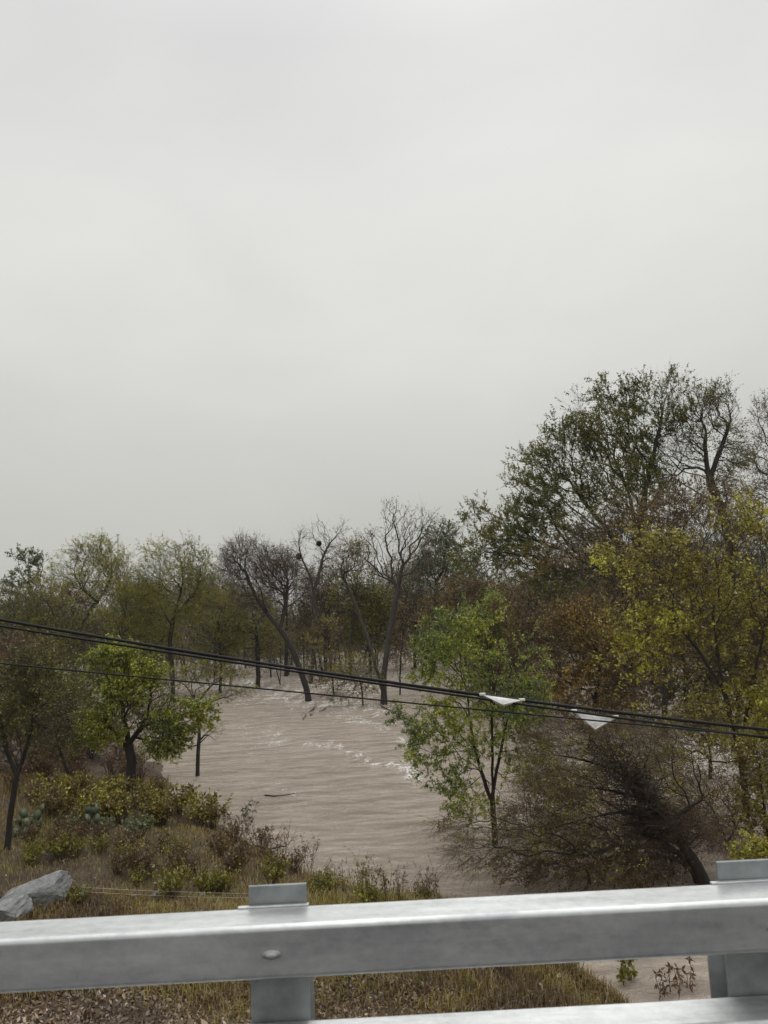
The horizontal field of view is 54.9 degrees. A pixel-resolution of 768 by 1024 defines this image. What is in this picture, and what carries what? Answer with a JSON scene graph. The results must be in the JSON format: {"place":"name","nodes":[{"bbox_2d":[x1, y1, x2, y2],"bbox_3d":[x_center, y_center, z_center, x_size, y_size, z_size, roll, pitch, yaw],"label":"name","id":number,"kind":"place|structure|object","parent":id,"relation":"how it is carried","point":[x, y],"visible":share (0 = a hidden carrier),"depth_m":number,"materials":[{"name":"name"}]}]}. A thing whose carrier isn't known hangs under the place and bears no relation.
{"place":"outdoors","nodes":[
{"label":"outdoors","id":0,"kind":"place"},
{"bbox_2d":[0,609,764,1023],"bbox_3d":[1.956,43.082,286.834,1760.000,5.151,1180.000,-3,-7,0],"label":"ground","id":1,"kind":"structure","parent":0,"point":[90,873],"depth_m":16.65,"materials":[{"name":"green plant"}]},
{"bbox_2d":[0,893,33,921],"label":"rock","id":2,"kind":"object","parent":1,"relation":"on","point":[18,905],"visible":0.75,"depth_m":14.34,"materials":[{"name":"stone"}]},
{"bbox_2d":[12,803,44,837],"bbox_3d":[-9.898,8.656,20.736,0.767,0.720,0.978,-3,-7,0],"label":"prickly pear","id":3,"kind":"object","parent":1,"relation":"on","point":[23,814],"visible":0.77,"depth_m":20.57,"materials":[{"name":"green plant"}]},
{"bbox_2d":[0,674,62,773],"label":"tree","id":4,"kind":"object","parent":1,"relation":"on","point":[16,754],"visible":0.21,"depth_m":29.62,"materials":[{"name":"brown plant"}]},
{"bbox_2d":[20,842,45,866],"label":"shrub","id":5,"kind":"object","parent":1,"relation":"on","point":[30,858],"visible":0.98,"depth_m":18.05,"materials":[{"name":"green plant"}]},
{"bbox_2d":[0,870,72,908],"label":"rock","id":6,"kind":"object","parent":1,"relation":"on","point":[50,887],"visible":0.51,"depth_m":15.14,"materials":[{"name":"stone"}]},
{"bbox_2d":[21,774,67,813],"bbox_3d":[-10.443,8.881,23.195,1.269,1.279,1.297,-7,-9,29],"label":"shrub","id":7,"kind":"object","parent":1,"relation":"on","point":[50,789],"visible":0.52,"depth_m":22.99,"materials":[{"name":"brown plant"}]},
{"bbox_2d":[0,621,104,850],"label":"tree","id":8,"kind":"object","parent":1,"relation":"on","point":[32,700],"visible":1,"depth_m":19.35,"materials":[{"name":"green plant"}]},
{"bbox_2d":[33,826,76,860],"bbox_3d":[-8.225,8.424,18.595,0.915,0.904,0.869,5,-10,-45],"label":"shrub","id":9,"kind":"object","parent":1,"relation":"on","point":[58,851],"visible":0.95,"depth_m":18.66,"materials":[{"name":"green plant"}]},
{"bbox_2d":[13,655,104,775],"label":"sapling","id":10,"kind":"object","parent":1,"relation":"on","point":[90,698],"visible":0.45,"depth_m":27.70,"materials":[{"name":"green plant"}]},
{"bbox_2d":[42,781,85,818],"bbox_3d":[-9.716,8.934,22.602,1.180,1.163,1.154,-2,-7,-7],"label":"shrub","id":11,"kind":"object","parent":1,"relation":"on","point":[63,807],"visible":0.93,"depth_m":22.47,"materials":[{"name":"green plant"}]},
{"bbox_2d":[45,768,89,800],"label":"shrub","id":12,"kind":"object","parent":1,"relation":"on","point":[84,780],"visible":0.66,"depth_m":24.10,"materials":[{"name":"green plant"}]},
{"bbox_2d":[64,831,93,857],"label":"shrub","id":13,"kind":"object","parent":1,"relation":"on","point":[79,848],"visible":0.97,"depth_m":18.78,"materials":[{"name":"green plant"}]},
{"bbox_2d":[59,699,131,760],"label":"tree","id":14,"kind":"object","parent":1,"relation":"on","point":[97,753],"visible":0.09,"depth_m":34.08,"materials":[{"name":"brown plant"}]},
{"bbox_2d":[83,786,125,819],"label":"shrub","id":15,"kind":"object","parent":1,"relation":"on","point":[97,796],"visible":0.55,"depth_m":22.56,"materials":[{"name":"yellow plant"}]},
{"bbox_2d":[91,746,126,774],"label":"shrub","id":16,"kind":"object","parent":1,"relation":"on","point":[107,761],"visible":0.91,"depth_m":30.77,"materials":[{"name":"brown plant"}]},
{"bbox_2d":[103,844,133,875],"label":"shrub","id":17,"kind":"object","parent":1,"relation":"on","point":[118,860],"visible":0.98,"depth_m":17.36,"materials":[{"name":"orange plant"}]},
{"bbox_2d":[99,786,145,824],"bbox_3d":[-8.107,8.978,22.625,1.310,1.291,1.282,-6,-8,24],"label":"shrub","id":18,"kind":"object","parent":1,"relation":"on","point":[125,807],"visible":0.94,"depth_m":22.52,"materials":[{"name":"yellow plant"}]},
{"bbox_2d":[105,823,141,854],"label":"shrub","id":19,"kind":"object","parent":1,"relation":"on","point":[117,843],"visible":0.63,"depth_m":19.13,"materials":[{"name":"orange plant"}]},
{"bbox_2d":[121,809,158,838],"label":"shrub","id":20,"kind":"object","parent":1,"relation":"on","point":[140,823],"visible":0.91,"depth_m":20.71,"materials":[{"name":"green plant"}]},
{"bbox_2d":[59,633,222,794],"bbox_3d":[-8.873,7.510,26.908,6.135,6.289,2.854,-3,-7,0],"label":"green tree","id":21,"kind":"object","parent":1,"relation":"on","point":[133,691],"visible":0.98,"depth_m":26.69,"materials":[{"name":"green plant"}]},
{"bbox_2d":[122,838,159,875],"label":"shrub","id":22,"kind":"object","parent":1,"relation":"on","point":[136,858],"visible":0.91,"depth_m":17.46,"materials":[{"name":"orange plant"}]},
{"bbox_2d":[125,695,188,752],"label":"tree","id":23,"kind":"object","parent":1,"relation":"on","point":[145,732],"visible":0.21,"depth_m":39.72,"materials":[{"name":"green plant"}]},
{"bbox_2d":[138,788,180,826],"bbox_3d":[-6.981,9.295,23.237,1.263,1.273,1.291,-2,-7,-5],"label":"shrub","id":24,"kind":"object","parent":1,"relation":"on","point":[167,810],"visible":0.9,"depth_m":23.07,"materials":[{"name":"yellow plant"}]},
{"bbox_2d":[147,858,188,899],"bbox_3d":[-4.684,7.967,16.010,0.948,0.986,0.998,0,-8,-21],"label":"shrub","id":25,"kind":"object","parent":1,"relation":"on","point":[168,884],"visible":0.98,"depth_m":15.88,"materials":[{"name":"green plant"}]},
{"bbox_2d":[160,780,199,815],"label":"shrub","id":26,"kind":"object","parent":1,"relation":"on","point":[182,800],"visible":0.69,"depth_m":25.43,"materials":[{"name":"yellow plant"}]},
{"bbox_2d":[165,844,198,877],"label":"shrub","id":27,"kind":"object","parent":1,"relation":"on","point":[178,863],"visible":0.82,"depth_m":17.54,"materials":[{"name":"green plant"}]},
{"bbox_2d":[182,794,216,826],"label":"shrub","id":28,"kind":"object","parent":1,"relation":"on","point":[192,813],"visible":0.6,"depth_m":23.48,"materials":[{"name":"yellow plant"}]},
{"bbox_2d":[187,862,230,894],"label":"shrub","id":29,"kind":"object","parent":1,"relation":"on","point":[205,886],"visible":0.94,"depth_m":16.43,"materials":[{"name":"green plant"}]},
{"bbox_2d":[189,788,233,830],"bbox_3d":[-5.335,9.471,23.379,1.304,1.286,1.276,2,-9,-34],"label":"shrub","id":30,"kind":"object","parent":1,"relation":"on","point":[214,815],"visible":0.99,"depth_m":23.14,"materials":[{"name":"green plant"}]},
{"bbox_2d":[199,831,236,858],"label":"shrub","id":31,"kind":"object","parent":1,"relation":"on","point":[219,846],"visible":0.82,"depth_m":19.58,"materials":[{"name":"orange plant"}]},
{"bbox_2d":[203,863,240,895],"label":"shrub","id":32,"kind":"object","parent":1,"relation":"on","point":[229,879],"visible":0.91,"depth_m":16.60,"materials":[{"name":"green plant"}]},
{"bbox_2d":[216,815,252,841],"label":"shrub","id":33,"kind":"object","parent":1,"relation":"on","point":[232,828],"visible":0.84,"depth_m":21.89,"materials":[{"name":"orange plant"}]},
{"bbox_2d":[211,837,262,873],"bbox_3d":[-3.628,8.636,18.462,1.288,0.908,0.919,-3,-7,4],"label":"shrub","id":34,"kind":"object","parent":1,"relation":"on","point":[235,848],"visible":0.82,"depth_m":18.43,"materials":[{"name":"orange plant"}]},
{"bbox_2d":[257,849,294,883],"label":"shrub","id":35,"kind":"object","parent":1,"relation":"on","point":[272,872],"visible":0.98,"depth_m":17.77,"materials":[{"name":"green plant"}]},
{"bbox_2d":[0,771,618,1023],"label":"leaf litter","id":36,"kind":"object","parent":1,"relation":"on","point":[98,1012],"visible":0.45,"depth_m":10.97,"materials":[{"name":"plant"}]},
{"bbox_2d":[351,872,389,902],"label":"shrub","id":37,"kind":"object","parent":1,"relation":"on","point":[372,894],"visible":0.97,"depth_m":15.70,"materials":[{"name":"green plant"}]},
{"bbox_2d":[0,859,767,1023],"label":"bridge railing","id":38,"kind":"object","parent":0,"point":[280,946],"visible":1,"depth_m":2.80,"materials":[{"name":"metal"}]},
{"bbox_2d":[0,618,767,730],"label":"utility cable","id":39,"kind":"object","parent":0,"point":[384,681],"visible":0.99,"depth_m":12.72,"materials":[{"name":"black rubber"}]},
{"bbox_2d":[0,625,767,738],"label":"utility cable","id":40,"kind":"object","parent":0,"point":[348,679],"visible":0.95,"depth_m":12.61,"materials":[{"name":"black rubber"}]},
{"bbox_2d":[571,709,618,729],"bbox_3d":[3.587,3.506,12.495,0.796,0.342,0.215,-3,-7,0],"label":"cable bracket","id":41,"kind":"object","parent":40,"relation":"attached to","point":[594,725],"visible":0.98,"depth_m":12.51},
{"bbox_2d":[0,663,767,737],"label":"utility cable","id":42,"kind":"object","parent":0,"point":[385,700],"visible":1,"depth_m":12.41,"materials":[{"name":"black rubber"}]},
{"bbox_2d":[0,0,767,616],"label":"sky","id":43,"kind":"structure","parent":0,"point":[268,267],"materials":[{"name":"grey"}]},
{"bbox_2d":[3,639,767,1002],"bbox_3d":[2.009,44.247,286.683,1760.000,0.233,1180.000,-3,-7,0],"label":"water","id":44,"kind":"structure","parent":0,"point":[345,807],"depth_m":29.83,"materials":[{"name":"brown liquid"}]},
{"bbox_2d":[0,543,54,619],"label":"leafy tree","id":45,"kind":"object","parent":44,"relation":"in","point":[33,560],"visible":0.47,"depth_m":85.81,"materials":[{"name":"green plant"}]},
{"bbox_2d":[0,581,58,694],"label":"tree","id":46,"kind":"object","parent":44,"relation":"in","point":[7,613],"visible":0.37,"depth_m":58.87,"materials":[{"name":"green plant"}]},
{"bbox_2d":[0,630,67,713],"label":"tree","id":47,"kind":"object","parent":44,"relation":"in","point":[5,653],"visible":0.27,"depth_m":51.19,"materials":[{"name":"green plant"}]},
{"bbox_2d":[10,569,95,696],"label":"tree","id":48,"kind":"object","parent":44,"relation":"in","point":[70,621],"visible":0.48,"depth_m":60.94,"materials":[{"name":"green plant"}]},
{"bbox_2d":[14,572,99,684],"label":"background tree","id":49,"kind":"object","parent":44,"relation":"in","point":[82,602],"visible":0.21,"depth_m":83.21,"materials":[{"name":"green plant"}]},
{"bbox_2d":[29,530,144,676],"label":"willow tree","id":50,"kind":"object","parent":44,"relation":"in","point":[103,558],"visible":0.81,"depth_m":68.25,"materials":[{"name":"green plant"}]},
{"bbox_2d":[76,572,162,698],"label":"tree","id":51,"kind":"object","parent":44,"relation":"in","point":[124,594],"visible":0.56,"depth_m":61.41,"materials":[{"name":"green plant"}]},
{"bbox_2d":[108,576,187,690],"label":"tree","id":52,"kind":"object","parent":44,"relation":"in","point":[164,640],"visible":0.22,"depth_m":68.29,"materials":[{"name":"green plant"}]},
{"bbox_2d":[124,530,229,700],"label":"willow tree","id":53,"kind":"object","parent":44,"relation":"in","point":[193,571],"visible":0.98,"depth_m":63.53,"materials":[{"name":"green plant"}]},
{"bbox_2d":[139,656,260,776],"bbox_3d":[-8.203,9.230,33.040,5.560,5.762,3.024,-3,-7,0],"label":"sprawling tree","id":54,"kind":"object","parent":44,"relation":"in","point":[198,745],"visible":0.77,"depth_m":33.00,"materials":[{"name":"green plant"}]},
{"bbox_2d":[182,567,242,676],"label":"background tree","id":55,"kind":"object","parent":44,"relation":"in","point":[225,583],"visible":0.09,"depth_m":86.70,"materials":[{"name":"green plant"}]},
{"bbox_2d":[177,577,254,692],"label":"tree","id":56,"kind":"object","parent":44,"relation":"in","point":[229,637],"visible":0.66,"depth_m":68.30,"materials":[{"name":"green plant"}]},
{"bbox_2d":[203,586,286,687],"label":"tree","id":57,"kind":"object","parent":44,"relation":"in","point":[256,633],"visible":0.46,"depth_m":70.73,"materials":[{"name":"green plant"}]},
{"bbox_2d":[210,528,311,701],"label":"bare tree","id":58,"kind":"object","parent":44,"relation":"in","point":[256,569],"visible":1,"depth_m":59.19,"materials":[{"name":"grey plant"}]},
{"bbox_2d":[245,615,299,684],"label":"sapling","id":59,"kind":"object","parent":44,"relation":"in","point":[280,649],"visible":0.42,"depth_m":73.74,"materials":[{"name":"green plant"}]},
{"bbox_2d":[250,541,324,675],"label":"bare tree","id":60,"kind":"object","parent":44,"relation":"in","point":[287,622],"visible":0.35,"depth_m":83.12,"materials":[{"name":"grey plant"}]},
{"bbox_2d":[281,515,348,683],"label":"bare tree","id":61,"kind":"object","parent":44,"relation":"in","point":[314,587],"visible":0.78,"depth_m":73.36,"materials":[{"name":"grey plant"}]},
{"bbox_2d":[288,562,360,669],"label":"background tree","id":62,"kind":"object","parent":44,"relation":"in","point":[323,602],"visible":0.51,"depth_m":84.47,"materials":[{"name":"brown plant"}]},
{"bbox_2d":[299,610,368,694],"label":"sapling","id":63,"kind":"object","parent":44,"relation":"in","point":[328,666],"visible":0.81,"depth_m":61.25,"materials":[{"name":"green plant"}]},
{"bbox_2d":[318,644,389,705],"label":"sapling","id":64,"kind":"object","parent":44,"relation":"in","point":[360,684],"visible":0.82,"depth_m":54.20,"materials":[{"name":"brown plant"}]},
{"bbox_2d":[316,532,404,674],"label":"bare tree","id":65,"kind":"object","parent":44,"relation":"in","point":[355,594],"visible":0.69,"depth_m":80.86,"materials":[{"name":"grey plant"}]},
{"bbox_2d":[340,575,400,672],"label":"background tree","id":66,"kind":"object","parent":44,"relation":"in","point":[372,620],"visible":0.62,"depth_m":82.06,"materials":[{"name":"brown plant"}]},
{"bbox_2d":[315,497,443,704],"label":"bare tree","id":67,"kind":"object","parent":44,"relation":"in","point":[397,586],"visible":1,"depth_m":55.73,"materials":[{"name":"grey plant"}]},
{"bbox_2d":[0,518,767,681],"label":"woods","id":68,"kind":"object","parent":44,"relation":"in","point":[297,645],"visible":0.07,"depth_m":85.98,"materials":[{"name":"green plant"}]},
{"bbox_2d":[379,593,434,694],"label":"sapling","id":69,"kind":"object","parent":44,"relation":"in","point":[401,655],"visible":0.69,"depth_m":59.44,"materials":[{"name":"green plant"}]},
{"bbox_2d":[380,573,442,668],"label":"background tree","id":70,"kind":"object","parent":44,"relation":"in","point":[411,615],"visible":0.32,"depth_m":84.68,"materials":[{"name":"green plant"}]},
{"bbox_2d":[403,514,478,667],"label":"leafy tree","id":71,"kind":"object","parent":44,"relation":"in","point":[445,544],"visible":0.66,"depth_m":79.42,"materials":[{"name":"brown plant"}]},
{"bbox_2d":[380,584,558,844],"bbox_3d":[2.635,6.186,22.079,5.146,7.994,3.342,1,-8,-23],"label":"feathery tree","id":72,"kind":"object","parent":44,"relation":"in","point":[443,655],"visible":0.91,"depth_m":21.91,"materials":[{"name":"green plant"}]},
{"bbox_2d":[412,569,528,677],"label":"leafy tree","id":73,"kind":"object","parent":44,"relation":"in","point":[475,585],"visible":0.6,"depth_m":69.53,"materials":[{"name":"green plant"}]},
{"bbox_2d":[431,550,509,665],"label":"background tree","id":74,"kind":"object","parent":44,"relation":"in","point":[483,573],"visible":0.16,"depth_m":82.99,"materials":[{"name":"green plant"}]},
{"bbox_2d":[198,667,767,846],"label":"foam","id":75,"kind":"object","parent":44,"relation":"on","point":[407,767],"visible":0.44,"depth_m":41.59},
{"bbox_2d":[445,593,531,715],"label":"tree","id":76,"kind":"object","parent":44,"relation":"in","point":[491,629],"visible":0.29,"depth_m":46.62,"materials":[{"name":"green plant"}]},
{"bbox_2d":[478,590,551,696],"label":"tree","id":77,"kind":"object","parent":44,"relation":"in","point":[502,609],"visible":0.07,"depth_m":52.54,"materials":[{"name":"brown plant"}]},
{"bbox_2d":[481,761,584,858],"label":"thicket tree","id":78,"kind":"object","parent":44,"relation":"in","point":[533,813],"visible":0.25,"depth_m":20.97,"materials":[{"name":"brown plant"}]},
{"bbox_2d":[493,596,584,724],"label":"tree","id":79,"kind":"object","parent":44,"relation":"in","point":[538,638],"visible":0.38,"depth_m":43.33,"materials":[{"name":"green plant"}]},
{"bbox_2d":[495,553,585,644],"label":"background tree","id":80,"kind":"object","parent":44,"relation":"in","point":[530,594],"visible":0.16,"depth_m":80.76,"materials":[{"name":"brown plant"}]},
{"bbox_2d":[436,361,710,697],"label":"pecan tree","id":81,"kind":"object","parent":44,"relation":"in","point":[633,460],"visible":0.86,"depth_m":52.37,"materials":[{"name":"green plant"}]},
{"bbox_2d":[398,701,767,893],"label":"fallen tree","id":82,"kind":"object","parent":44,"relation":"in","point":[630,783],"visible":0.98,"depth_m":18.13,"materials":[{"name":"brown plant"}]},
{"bbox_2d":[475,835,695,893],"bbox_3d":[4.958,8.807,18.321,5.780,1.694,2.726,-3,-7,0],"label":"thicket tree","id":83,"kind":"object","parent":44,"relation":"in","point":[531,877],"visible":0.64,"depth_m":18.08,"materials":[{"name":"brown plant"}]},
{"bbox_2d":[526,582,666,748],"bbox_3d":[10.008,7.361,35.071,7.106,8.349,5.383,-3,-7,0],"label":"leafy tree","id":84,"kind":"object","parent":44,"relation":"in","point":[586,673],"visible":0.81,"depth_m":34.61,"materials":[{"name":"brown plant"}]},
{"bbox_2d":[537,766,686,877],"bbox_3d":[6.204,8.274,19.970,4.124,3.035,3.197,-3,-7,0],"label":"thicket tree","id":85,"kind":"object","parent":44,"relation":"in","point":[607,795],"visible":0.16,"depth_m":19.73,"materials":[{"name":"brown plant"}]},
{"bbox_2d":[533,732,715,816],"bbox_3d":[7.474,8.386,23.484,6.252,3.562,3.315,-3,-7,0],"label":"thicket tree","id":86,"kind":"object","parent":44,"relation":"in","point":[587,756],"visible":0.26,"depth_m":23.38,"materials":[{"name":"brown plant"}]},
{"bbox_2d":[616,959,637,984],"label":"drowned weed","id":87,"kind":"object","parent":44,"relation":"in","point":[623,969],"visible":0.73,"depth_m":13.44,"materials":[{"name":"green plant"}]},
{"bbox_2d":[577,598,684,729],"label":"tree","id":88,"kind":"object","parent":44,"relation":"in","point":[644,692],"visible":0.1,"depth_m":40.47,"materials":[{"name":"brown plant"}]},
{"bbox_2d":[529,468,767,737],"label":"leafy tree","id":89,"kind":"object","parent":44,"relation":"in","point":[681,520],"visible":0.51,"depth_m":37.62,"materials":[{"name":"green plant"}]},
{"bbox_2d":[653,966,684,999],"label":"drowned weed","id":90,"kind":"object","parent":44,"relation":"in","point":[674,985],"visible":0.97,"depth_m":12.95,"materials":[{"name":"brown plant"}]},
{"bbox_2d":[602,780,740,884],"bbox_3d":[7.247,8.141,18.755,3.746,2.849,2.410,-3,-7,0],"label":"thicket tree","id":91,"kind":"object","parent":44,"relation":"in","point":[633,828],"visible":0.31,"depth_m":18.52,"materials":[{"name":"brown plant"}]},
{"bbox_2d":[578,481,767,818],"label":"yellow tree","id":92,"kind":"object","parent":44,"relation":"in","point":[753,699],"visible":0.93,"depth_m":23.52,"materials":[{"name":"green plant"}]},
{"bbox_2d":[664,956,696,992],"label":"drowned weed","id":93,"kind":"object","parent":44,"relation":"in","point":[684,972],"visible":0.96,"depth_m":13.26,"materials":[{"name":"brown plant"}]},
{"bbox_2d":[639,515,727,629],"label":"background tree","id":94,"kind":"object","parent":44,"relation":"in","point":[679,565],"visible":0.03,"depth_m":81.09,"materials":[{"name":"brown plant"}]},
{"bbox_2d":[636,589,734,714],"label":"tree","id":95,"kind":"object","parent":44,"relation":"in","point":[679,685],"visible":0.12,"depth_m":41.13,"materials":[{"name":"green plant"}]},
{"bbox_2d":[630,700,767,779],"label":"thicket tree","id":96,"kind":"object","parent":44,"relation":"in","point":[709,758],"visible":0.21,"depth_m":28.00,"materials":[{"name":"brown plant"}]},
{"bbox_2d":[638,372,763,694],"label":"bare tree","id":97,"kind":"object","parent":44,"relation":"in","point":[725,439],"visible":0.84,"depth_m":52.56,"materials":[{"name":"grey plant"}]},
{"bbox_2d":[661,746,767,850],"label":"thicket tree","id":98,"kind":"object","parent":44,"relation":"in","point":[712,789],"visible":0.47,"depth_m":20.33,"materials":[{"name":"brown plant"}]},
{"bbox_2d":[684,589,767,721],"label":"tree","id":99,"kind":"object","parent":44,"relation":"in","point":[730,676],"visible":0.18,"depth_m":40.76,"materials":[{"name":"green plant"}]},
{"bbox_2d":[709,518,767,643],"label":"background tree","id":100,"kind":"object","parent":44,"relation":"in","point":[757,567],"visible":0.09,"depth_m":82.94,"materials":[{"name":"green plant"}]},
{"bbox_2d":[719,733,767,841],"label":"sapling","id":101,"kind":"object","parent":44,"relation":"in","point":[754,787],"visible":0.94,"depth_m":19.61,"materials":[{"name":"green plant"}]},
{"bbox_2d":[724,828,767,859],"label":"shrub","id":102,"kind":"object","parent":44,"relation":"in","point":[751,850],"visible":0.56,"depth_m":17.08,"materials":[{"name":"green plant"}]},
{"bbox_2d":[726,386,767,523],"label":"bare tree","id":103,"kind":"object","parent":44,"relation":"in","point":[760,470],"visible":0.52,"depth_m":56.83,"materials":[{"name":"grey plant"}]},
{"bbox_2d":[732,575,767,716],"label":"tree","id":104,"kind":"object","parent":44,"relation":"in","point":[753,635],"visible":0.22,"depth_m":39.08,"materials":[{"name":"green plant"}]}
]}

